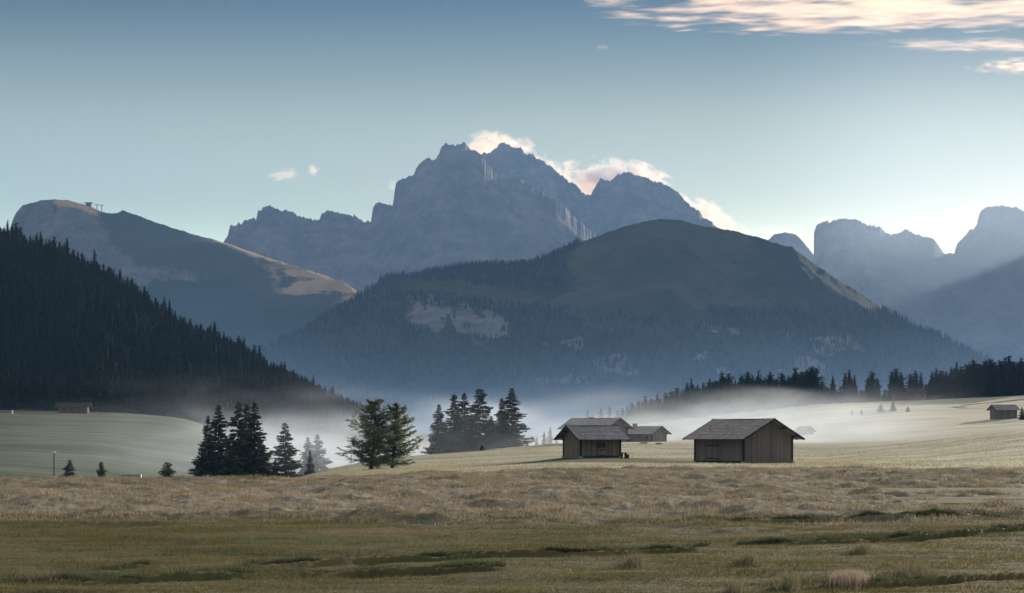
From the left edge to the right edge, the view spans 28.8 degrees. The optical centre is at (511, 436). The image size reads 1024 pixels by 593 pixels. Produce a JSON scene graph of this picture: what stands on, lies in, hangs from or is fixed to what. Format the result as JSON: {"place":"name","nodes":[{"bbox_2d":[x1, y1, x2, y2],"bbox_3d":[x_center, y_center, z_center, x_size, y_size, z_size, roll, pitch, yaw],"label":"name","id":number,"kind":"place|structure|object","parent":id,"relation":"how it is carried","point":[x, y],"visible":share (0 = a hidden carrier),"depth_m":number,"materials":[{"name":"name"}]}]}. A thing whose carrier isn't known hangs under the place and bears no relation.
{"place":"outdoors","nodes":[
{"label":"outdoors","id":0,"kind":"place"},
{"bbox_2d":[9,199,358,351],"bbox_3d":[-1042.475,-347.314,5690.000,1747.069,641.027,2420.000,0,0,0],"label":"mountain","id":1,"kind":"structure","parent":0,"point":[234,292],"depth_m":5394.14,"materials":[{"name":"grey stone"}]},
{"bbox_2d":[223,142,595,292],"bbox_3d":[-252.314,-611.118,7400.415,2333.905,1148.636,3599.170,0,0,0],"label":"mountain","id":2,"kind":"structure","parent":0,"point":[457,203],"depth_m":7726.76,"materials":[{"name":"grey stone"}]},
{"bbox_2d":[9,540,953,592],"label":"tall grass","id":3,"kind":"structure","parent":0,"point":[791,582],"depth_m":44.08,"materials":[{"name":"beige plant"}]},
{"bbox_2d":[0,261,1023,592],"bbox_3d":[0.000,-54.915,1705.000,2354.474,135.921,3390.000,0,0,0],"label":"ground","id":4,"kind":"structure","parent":0,"point":[114,443],"depth_m":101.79,"materials":[{"name":"beige plant"}]},
{"bbox_2d":[0,369,17,409],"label":"spruce tree","id":5,"kind":"object","parent":4,"relation":"on","point":[3,398],"visible":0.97,"depth_m":754.13,"materials":[{"name":"green plant"}]},
{"bbox_2d":[6,383,21,409],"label":"spruce tree","id":6,"kind":"object","parent":4,"relation":"on","point":[13,402],"visible":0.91,"depth_m":754.23,"materials":[{"name":"green plant"}]},
{"bbox_2d":[11,223,22,251],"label":"spruce tree","id":7,"kind":"object","parent":4,"relation":"on","point":[17,237],"visible":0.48,"depth_m":1111.32,"materials":[{"name":"green plant"}]},
{"bbox_2d":[20,384,30,408],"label":"spruce tree","id":8,"kind":"object","parent":4,"relation":"on","point":[25,399],"visible":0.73,"depth_m":772.54,"materials":[{"name":"green plant"}]},
{"bbox_2d":[39,379,54,410],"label":"spruce tree","id":9,"kind":"object","parent":4,"relation":"on","point":[47,400],"visible":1,"depth_m":759.97,"materials":[{"name":"green plant"}]},
{"bbox_2d":[60,459,76,476],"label":"spruce tree","id":10,"kind":"object","parent":4,"relation":"on","point":[69,468],"visible":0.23,"depth_m":329.80,"materials":[{"name":"green plant"}]},
{"bbox_2d":[55,402,92,413],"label":"forest cabin","id":11,"kind":"object","parent":4,"relation":"on","point":[68,407],"visible":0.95,"depth_m":732.20,"materials":[{"name":"brown wood"}]},
{"bbox_2d":[89,375,103,411],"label":"spruce tree","id":12,"kind":"object","parent":4,"relation":"on","point":[95,393],"visible":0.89,"depth_m":768.81,"materials":[{"name":"green plant"}]},
{"bbox_2d":[92,371,119,411],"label":"spruce tree","id":13,"kind":"object","parent":4,"relation":"on","point":[105,399],"visible":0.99,"depth_m":766.63,"materials":[{"name":"green plant"}]},
{"bbox_2d":[112,386,124,411],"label":"spruce tree","id":14,"kind":"object","parent":4,"relation":"on","point":[118,403],"visible":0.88,"depth_m":779.59,"materials":[{"name":"green plant"}]},
{"bbox_2d":[122,380,135,411],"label":"spruce tree","id":15,"kind":"object","parent":4,"relation":"on","point":[130,395],"visible":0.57,"depth_m":794.36,"materials":[{"name":"green plant"}]},
{"bbox_2d":[126,385,147,413],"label":"spruce tree","id":16,"kind":"object","parent":4,"relation":"on","point":[137,399],"visible":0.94,"depth_m":766.62,"materials":[{"name":"green plant"}]},
{"bbox_2d":[141,386,149,414],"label":"spruce tree","id":17,"kind":"object","parent":4,"relation":"on","point":[144,401],"visible":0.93,"depth_m":767.54,"materials":[{"name":"green plant"}]},
{"bbox_2d":[147,379,169,415],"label":"spruce tree","id":18,"kind":"object","parent":4,"relation":"on","point":[156,404],"visible":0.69,"depth_m":777.35,"materials":[{"name":"green plant"}]},
{"bbox_2d":[158,390,170,416],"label":"spruce tree","id":19,"kind":"object","parent":4,"relation":"on","point":[164,405],"visible":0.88,"depth_m":767.73,"materials":[{"name":"green plant"}]},
{"bbox_2d":[158,462,175,477],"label":"spruce tree","id":20,"kind":"object","parent":4,"relation":"on","point":[166,473],"visible":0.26,"depth_m":379.63,"materials":[{"name":"green plant"}]},
{"bbox_2d":[168,381,184,417],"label":"spruce tree","id":21,"kind":"object","parent":4,"relation":"on","point":[174,408],"visible":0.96,"depth_m":768.41,"materials":[{"name":"green plant"}]},
{"bbox_2d":[0,227,369,440],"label":"forest","id":22,"kind":"object","parent":4,"relation":"on","point":[236,369],"visible":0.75,"depth_m":992.58,"materials":[{"name":"green plant"}]},
{"bbox_2d":[180,382,191,418],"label":"spruce tree","id":23,"kind":"object","parent":4,"relation":"on","point":[185,402],"visible":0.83,"depth_m":798.81,"materials":[{"name":"green plant"}]},
{"bbox_2d":[187,395,199,420],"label":"spruce tree","id":24,"kind":"object","parent":4,"relation":"on","point":[192,415],"visible":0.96,"depth_m":780.87,"materials":[{"name":"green plant"}]},
{"bbox_2d":[189,384,202,422],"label":"spruce tree","id":25,"kind":"object","parent":4,"relation":"on","point":[197,403],"visible":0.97,"depth_m":786.77,"materials":[{"name":"green plant"}]},
{"bbox_2d":[188,447,212,476],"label":"spruce tree","id":26,"kind":"object","parent":4,"relation":"on","point":[198,471],"visible":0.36,"depth_m":396.48,"materials":[{"name":"green plant"}]},
{"bbox_2d":[198,395,211,424],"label":"spruce tree","id":27,"kind":"object","parent":4,"relation":"on","point":[204,412],"visible":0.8,"depth_m":784.17,"materials":[{"name":"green plant"}]},
{"bbox_2d":[197,416,221,476],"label":"spruce tree","id":28,"kind":"object","parent":4,"relation":"on","point":[210,447],"visible":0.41,"depth_m":399.61,"materials":[{"name":"green plant"}]},
{"bbox_2d":[206,404,228,474],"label":"spruce tree","id":29,"kind":"object","parent":4,"relation":"on","point":[218,429],"visible":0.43,"depth_m":407.48,"materials":[{"name":"green plant"}]},
{"bbox_2d":[219,394,231,429],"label":"spruce tree","id":30,"kind":"object","parent":4,"relation":"on","point":[225,413],"visible":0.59,"depth_m":808.28,"materials":[{"name":"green plant"}]},
{"bbox_2d":[218,443,242,475],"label":"spruce tree","id":31,"kind":"object","parent":4,"relation":"on","point":[231,468],"visible":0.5,"depth_m":391.69,"materials":[{"name":"green plant"}]},
{"bbox_2d":[227,391,235,429],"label":"spruce tree","id":32,"kind":"object","parent":4,"relation":"on","point":[231,407],"visible":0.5,"depth_m":823.31,"materials":[{"name":"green plant"}]},
{"bbox_2d":[213,401,256,474],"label":"spruce tree","id":33,"kind":"object","parent":4,"relation":"on","point":[238,445],"visible":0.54,"depth_m":399.55,"materials":[{"name":"green plant"}]},
{"bbox_2d":[222,402,277,476],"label":"spruce tree","id":34,"kind":"object","parent":4,"relation":"on","point":[256,439],"visible":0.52,"depth_m":401.26,"materials":[{"name":"green plant"}]},
{"bbox_2d":[248,445,276,476],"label":"spruce tree","id":35,"kind":"object","parent":4,"relation":"on","point":[262,468],"visible":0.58,"depth_m":397.58,"materials":[{"name":"green plant"}]},
{"bbox_2d":[258,404,274,434],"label":"spruce tree","id":36,"kind":"object","parent":4,"relation":"on","point":[265,425],"visible":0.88,"depth_m":846.72,"materials":[{"name":"green plant"}]},
{"bbox_2d":[269,403,282,433],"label":"spruce tree","id":37,"kind":"object","parent":4,"relation":"on","point":[274,417],"visible":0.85,"depth_m":863.31,"materials":[{"name":"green plant"}]},
{"bbox_2d":[277,399,291,432],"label":"spruce tree","id":38,"kind":"object","parent":4,"relation":"on","point":[282,415],"visible":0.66,"depth_m":882.53,"materials":[{"name":"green plant"}]},
{"bbox_2d":[268,423,305,477],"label":"spruce tree","id":39,"kind":"object","parent":4,"relation":"on","point":[286,468],"visible":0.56,"depth_m":428.96,"materials":[{"name":"green plant"}]},
{"bbox_2d":[295,413,310,436],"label":"spruce tree","id":40,"kind":"object","parent":4,"relation":"on","point":[304,429],"visible":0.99,"depth_m":894.69,"materials":[{"name":"green plant"}]},
{"bbox_2d":[297,437,318,476],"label":"spruce tree","id":41,"kind":"object","parent":4,"relation":"on","point":[305,455],"visible":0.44,"depth_m":479.58,"materials":[{"name":"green plant"}]},
{"bbox_2d":[302,451,314,474],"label":"spruce tree","id":42,"kind":"object","parent":4,"relation":"on","point":[309,466],"visible":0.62,"depth_m":429.79,"materials":[{"name":"green plant"}]},
{"bbox_2d":[307,400,315,430],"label":"spruce tree","id":43,"kind":"object","parent":4,"relation":"on","point":[312,409],"visible":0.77,"depth_m":925.29,"materials":[{"name":"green plant"}]},
{"bbox_2d":[308,409,324,434],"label":"spruce tree","id":44,"kind":"object","parent":4,"relation":"on","point":[318,427],"visible":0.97,"depth_m":917.87,"materials":[{"name":"green plant"}]},
{"bbox_2d":[311,434,331,471],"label":"spruce tree","id":45,"kind":"object","parent":4,"relation":"on","point":[321,460],"visible":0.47,"depth_m":489.43,"materials":[{"name":"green plant"}]},
{"bbox_2d":[326,402,336,434],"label":"spruce tree","id":46,"kind":"object","parent":4,"relation":"on","point":[329,419],"visible":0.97,"depth_m":955.42,"materials":[{"name":"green plant"}]},
{"bbox_2d":[341,402,351,435],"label":"spruce tree","id":47,"kind":"object","parent":4,"relation":"on","point":[345,424],"visible":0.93,"depth_m":972.40,"materials":[{"name":"green plant"}]},
{"bbox_2d":[335,398,408,468],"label":"larch tree","id":48,"kind":"object","parent":4,"relation":"on","point":[375,431],"visible":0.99,"depth_m":298.79,"materials":[{"name":"green plant"}]},
{"bbox_2d":[361,402,423,467],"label":"larch tree","id":49,"kind":"object","parent":4,"relation":"on","point":[397,411],"visible":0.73,"depth_m":302.39,"materials":[{"name":"green plant"}]},
{"bbox_2d":[419,404,455,453],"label":"spruce tree","id":50,"kind":"object","parent":4,"relation":"on","point":[438,438],"visible":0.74,"depth_m":454.06,"materials":[{"name":"green plant"}]},
{"bbox_2d":[441,394,466,452],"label":"spruce tree","id":51,"kind":"object","parent":4,"relation":"on","point":[458,441],"visible":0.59,"depth_m":469.29,"materials":[{"name":"green plant"}]},
{"bbox_2d":[448,393,471,448],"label":"spruce tree","id":52,"kind":"object","parent":4,"relation":"on","point":[463,408],"visible":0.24,"depth_m":479.54,"materials":[{"name":"green plant"}]},
{"bbox_2d":[461,422,484,451],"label":"spruce tree","id":53,"kind":"object","parent":4,"relation":"on","point":[471,444],"visible":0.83,"depth_m":454.51,"materials":[{"name":"green plant"}]},
{"bbox_2d":[463,389,496,448],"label":"spruce tree","id":54,"kind":"object","parent":4,"relation":"on","point":[476,417],"visible":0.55,"depth_m":474.31,"materials":[{"name":"green plant"}]},
{"bbox_2d":[478,416,494,449],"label":"spruce tree","id":55,"kind":"object","parent":4,"relation":"on","point":[488,432],"visible":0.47,"depth_m":469.43,"materials":[{"name":"green plant"}]},
{"bbox_2d":[489,398,510,448],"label":"spruce tree","id":56,"kind":"object","parent":4,"relation":"on","point":[497,423],"visible":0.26,"depth_m":459.74,"materials":[{"name":"green plant"}]},
{"bbox_2d":[484,388,534,448],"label":"spruce tree","id":57,"kind":"object","parent":4,"relation":"on","point":[509,433],"visible":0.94,"depth_m":450.89,"materials":[{"name":"green plant"}]},
{"bbox_2d":[27,431,1023,477],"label":"hay grass","id":58,"kind":"structure","parent":4,"relation":"on","point":[443,465],"depth_m":266.70,"materials":[{"name":"plant"}]},
{"bbox_2d":[554,425,630,457],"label":"hay hut","id":59,"kind":"object","parent":4,"relation":"on","point":[591,441],"visible":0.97,"depth_m":265.20,"materials":[{"name":"brown wood"}]},
{"bbox_2d":[557,417,633,441],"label":"farmhouse","id":60,"kind":"object","parent":4,"relation":"on","point":[623,425],"visible":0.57,"depth_m":438.86,"materials":[{"name":"grey wood"}]},
{"bbox_2d":[628,424,671,441],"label":"farmhouse","id":61,"kind":"object","parent":4,"relation":"on","point":[648,433],"visible":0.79,"depth_m":452.60,"materials":[{"name":"grey wood"}]},
{"bbox_2d":[644,399,658,423],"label":"spruce tree","id":62,"kind":"object","parent":4,"relation":"on","point":[651,405],"visible":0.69,"depth_m":849.53,"materials":[{"name":"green plant"}]},
{"bbox_2d":[657,392,670,420],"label":"spruce tree","id":63,"kind":"object","parent":4,"relation":"on","point":[666,401],"visible":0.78,"depth_m":849.93,"materials":[{"name":"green plant"}]},
{"bbox_2d":[666,386,684,419],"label":"spruce tree","id":64,"kind":"object","parent":4,"relation":"on","point":[677,405],"visible":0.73,"depth_m":847.63,"materials":[{"name":"green plant"}]},
{"bbox_2d":[686,384,707,416],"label":"spruce tree","id":65,"kind":"object","parent":4,"relation":"on","point":[697,392],"visible":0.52,"depth_m":845.82,"materials":[{"name":"green plant"}]},
{"bbox_2d":[702,380,716,415],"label":"spruce tree","id":66,"kind":"object","parent":4,"relation":"on","point":[710,404],"visible":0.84,"depth_m":847.96,"materials":[{"name":"green plant"}]},
{"bbox_2d":[712,373,737,412],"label":"spruce tree","id":67,"kind":"object","parent":4,"relation":"on","point":[722,392],"visible":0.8,"depth_m":847.26,"materials":[{"name":"green plant"}]},
{"bbox_2d":[719,373,736,407],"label":"spruce tree","id":68,"kind":"object","parent":4,"relation":"on","point":[729,386],"visible":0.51,"depth_m":854.09,"materials":[{"name":"green plant"}]},
{"bbox_2d":[729,380,741,411],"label":"spruce tree","id":69,"kind":"object","parent":4,"relation":"on","point":[735,394],"visible":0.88,"depth_m":845.26,"materials":[{"name":"green plant"}]},
{"bbox_2d":[682,418,804,463],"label":"hay barn","id":70,"kind":"structure","parent":4,"relation":"on","point":[760,440],"depth_m":240.71,"materials":[{"name":"brown wood"}]},
{"bbox_2d":[706,443,719,459],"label":"door","id":71,"kind":"structure","parent":70,"relation":"in","point":[712,450],"depth_m":241.80,"materials":[{"name":"brown wood"}]},
{"bbox_2d":[736,371,757,411],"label":"spruce tree","id":72,"kind":"object","parent":4,"relation":"on","point":[747,393],"visible":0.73,"depth_m":843.38,"materials":[{"name":"green plant"}]},
{"bbox_2d":[756,377,769,408],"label":"spruce tree","id":73,"kind":"object","parent":4,"relation":"on","point":[764,394],"visible":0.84,"depth_m":853.63,"materials":[{"name":"green plant"}]},
{"bbox_2d":[765,379,784,407],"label":"spruce tree","id":74,"kind":"object","parent":4,"relation":"on","point":[775,389],"visible":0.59,"depth_m":848.48,"materials":[{"name":"green plant"}]},
{"bbox_2d":[771,372,790,405],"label":"spruce tree","id":75,"kind":"object","parent":4,"relation":"on","point":[782,383],"visible":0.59,"depth_m":850.44,"materials":[{"name":"green plant"}]},
{"bbox_2d":[791,368,799,404],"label":"spruce tree","id":76,"kind":"object","parent":4,"relation":"on","point":[795,377],"visible":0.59,"depth_m":860.76,"materials":[{"name":"green plant"}]},
{"bbox_2d":[790,370,820,405],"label":"spruce tree","id":77,"kind":"object","parent":4,"relation":"on","point":[806,392],"visible":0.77,"depth_m":843.49,"materials":[{"name":"green plant"}]},
{"bbox_2d":[794,426,816,434],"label":"hay hut","id":78,"kind":"object","parent":4,"relation":"on","point":[804,430],"visible":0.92,"depth_m":558.76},
{"bbox_2d":[800,365,829,402],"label":"spruce tree","id":79,"kind":"object","parent":4,"relation":"on","point":[819,394],"visible":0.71,"depth_m":844.31,"materials":[{"name":"green plant"}]},
{"bbox_2d":[628,360,1023,423],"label":"forest","id":80,"kind":"object","parent":4,"relation":"on","point":[685,398],"visible":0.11,"depth_m":858.01,"materials":[{"name":"green plant"}]},
{"bbox_2d":[829,376,837,401],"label":"spruce tree","id":81,"kind":"object","parent":4,"relation":"on","point":[832,391],"visible":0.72,"depth_m":865.33,"materials":[{"name":"green plant"}]},
{"bbox_2d":[835,373,852,402],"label":"spruce tree","id":82,"kind":"object","parent":4,"relation":"on","point":[845,387],"visible":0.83,"depth_m":853.81,"materials":[{"name":"green plant"}]},
{"bbox_2d":[848,375,858,401],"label":"spruce tree","id":83,"kind":"object","parent":4,"relation":"on","point":[854,390],"visible":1,"depth_m":853.30,"materials":[{"name":"green plant"}]},
{"bbox_2d":[860,376,875,401],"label":"spruce tree","id":84,"kind":"object","parent":4,"relation":"on","point":[867,393],"visible":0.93,"depth_m":843.78,"materials":[{"name":"green plant"}]},
{"bbox_2d":[865,372,880,401],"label":"spruce tree","id":85,"kind":"object","parent":4,"relation":"on","point":[872,379],"visible":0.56,"depth_m":856.46,"materials":[{"name":"green plant"}]},
{"bbox_2d":[886,371,897,399],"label":"spruce tree","id":86,"kind":"object","parent":4,"relation":"on","point":[891,386],"visible":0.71,"depth_m":858.49,"materials":[{"name":"green plant"}]},
{"bbox_2d":[889,391,905,400],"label":"forest cabin","id":87,"kind":"object","parent":4,"relation":"on","point":[897,395],"visible":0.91,"depth_m":843.59,"materials":[{"name":"grey"}]},
{"bbox_2d":[902,389,928,400],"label":"farmhouse","id":88,"kind":"object","parent":4,"relation":"on","point":[915,394],"visible":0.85,"depth_m":838.86,"materials":[{"name":"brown wood"}]},
{"bbox_2d":[929,368,944,399],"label":"spruce tree","id":89,"kind":"object","parent":4,"relation":"on","point":[934,386],"visible":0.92,"depth_m":854.71,"materials":[{"name":"green plant"}]},
{"bbox_2d":[928,370,951,398],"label":"spruce tree","id":90,"kind":"object","parent":4,"relation":"on","point":[943,394],"visible":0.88,"depth_m":853.55,"materials":[{"name":"green plant"}]},
{"bbox_2d":[947,362,963,398],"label":"spruce tree","id":91,"kind":"object","parent":4,"relation":"on","point":[956,391],"visible":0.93,"depth_m":844.30,"materials":[{"name":"green plant"}]},
{"bbox_2d":[959,364,977,397],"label":"spruce tree","id":92,"kind":"object","parent":4,"relation":"on","point":[966,383],"visible":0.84,"depth_m":853.76,"materials":[{"name":"green plant"}]},
{"bbox_2d":[968,358,980,397],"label":"spruce tree","id":93,"kind":"object","parent":4,"relation":"on","point":[976,371],"visible":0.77,"depth_m":856.45,"materials":[{"name":"green plant"}]},
{"bbox_2d":[971,360,991,397],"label":"spruce tree","id":94,"kind":"object","parent":4,"relation":"on","point":[982,389],"visible":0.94,"depth_m":846.18,"materials":[{"name":"green plant"}]},
{"bbox_2d":[987,362,1005,396],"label":"spruce tree","id":95,"kind":"object","parent":4,"relation":"on","point":[994,390],"visible":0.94,"depth_m":843.75,"materials":[{"name":"green plant"}]},
{"bbox_2d":[986,405,1020,419],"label":"hay hut","id":96,"kind":"object","parent":4,"relation":"on","point":[997,412],"visible":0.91,"depth_m":602.07,"materials":[{"name":"wood"}]},
{"bbox_2d":[1002,361,1021,395],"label":"spruce tree","id":97,"kind":"object","parent":4,"relation":"on","point":[1014,382],"visible":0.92,"depth_m":854.99,"materials":[{"name":"green plant"}]},
{"bbox_2d":[0,464,1023,526],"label":"tussock grass","id":98,"kind":"structure","parent":0,"point":[259,497],"depth_m":104.54,"materials":[{"name":"brown plant"}]},
{"bbox_2d":[0,0,1023,253],"label":"sky","id":99,"kind":"structure","parent":0,"point":[768,118],"materials":[{"name":"blue"}]},
{"bbox_2d":[19,505,1023,589],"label":"ditch grass","id":100,"kind":"structure","parent":0,"point":[239,568],"depth_m":52.51,"materials":[{"name":"plant"}]},
{"bbox_2d":[481,142,715,235],"bbox_3d":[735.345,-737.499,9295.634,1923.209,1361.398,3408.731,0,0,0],"label":"mountain","id":101,"kind":"structure","parent":0,"point":[621,200],"depth_m":9487.23,"materials":[{"name":"grey stone"}]},
{"bbox_2d":[256,219,980,428],"bbox_3d":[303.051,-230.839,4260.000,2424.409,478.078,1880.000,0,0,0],"label":"mountain","id":102,"kind":"structure","parent":0,"point":[665,270],"depth_m":3933.58,"materials":[{"name":"stone"}]},
{"bbox_2d":[410,238,579,276],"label":"forest","id":103,"kind":"object","parent":102,"relation":"on","point":[576,243],"visible":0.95,"depth_m":4297.46,"materials":[{"name":"green plant"}]},
{"bbox_2d":[250,236,999,428],"bbox_3d":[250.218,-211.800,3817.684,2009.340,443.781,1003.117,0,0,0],"label":"forest","id":104,"kind":"object","parent":102,"relation":"on","point":[340,311],"visible":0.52,"depth_m":3830.33,"materials":[{"name":"green plant"}]},
{"bbox_2d":[768,232,812,262],"bbox_3d":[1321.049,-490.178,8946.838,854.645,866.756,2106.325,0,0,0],"label":"mountain","id":105,"kind":"structure","parent":0,"point":[795,242],"depth_m":8975.08,"materials":[{"name":"grey stone"}]},
{"bbox_2d":[813,205,1023,363],"bbox_3d":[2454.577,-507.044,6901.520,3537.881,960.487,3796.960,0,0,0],"label":"mountain","id":106,"kind":"structure","parent":0,"point":[970,291],"depth_m":7021.60,"materials":[{"name":"grey stone"}]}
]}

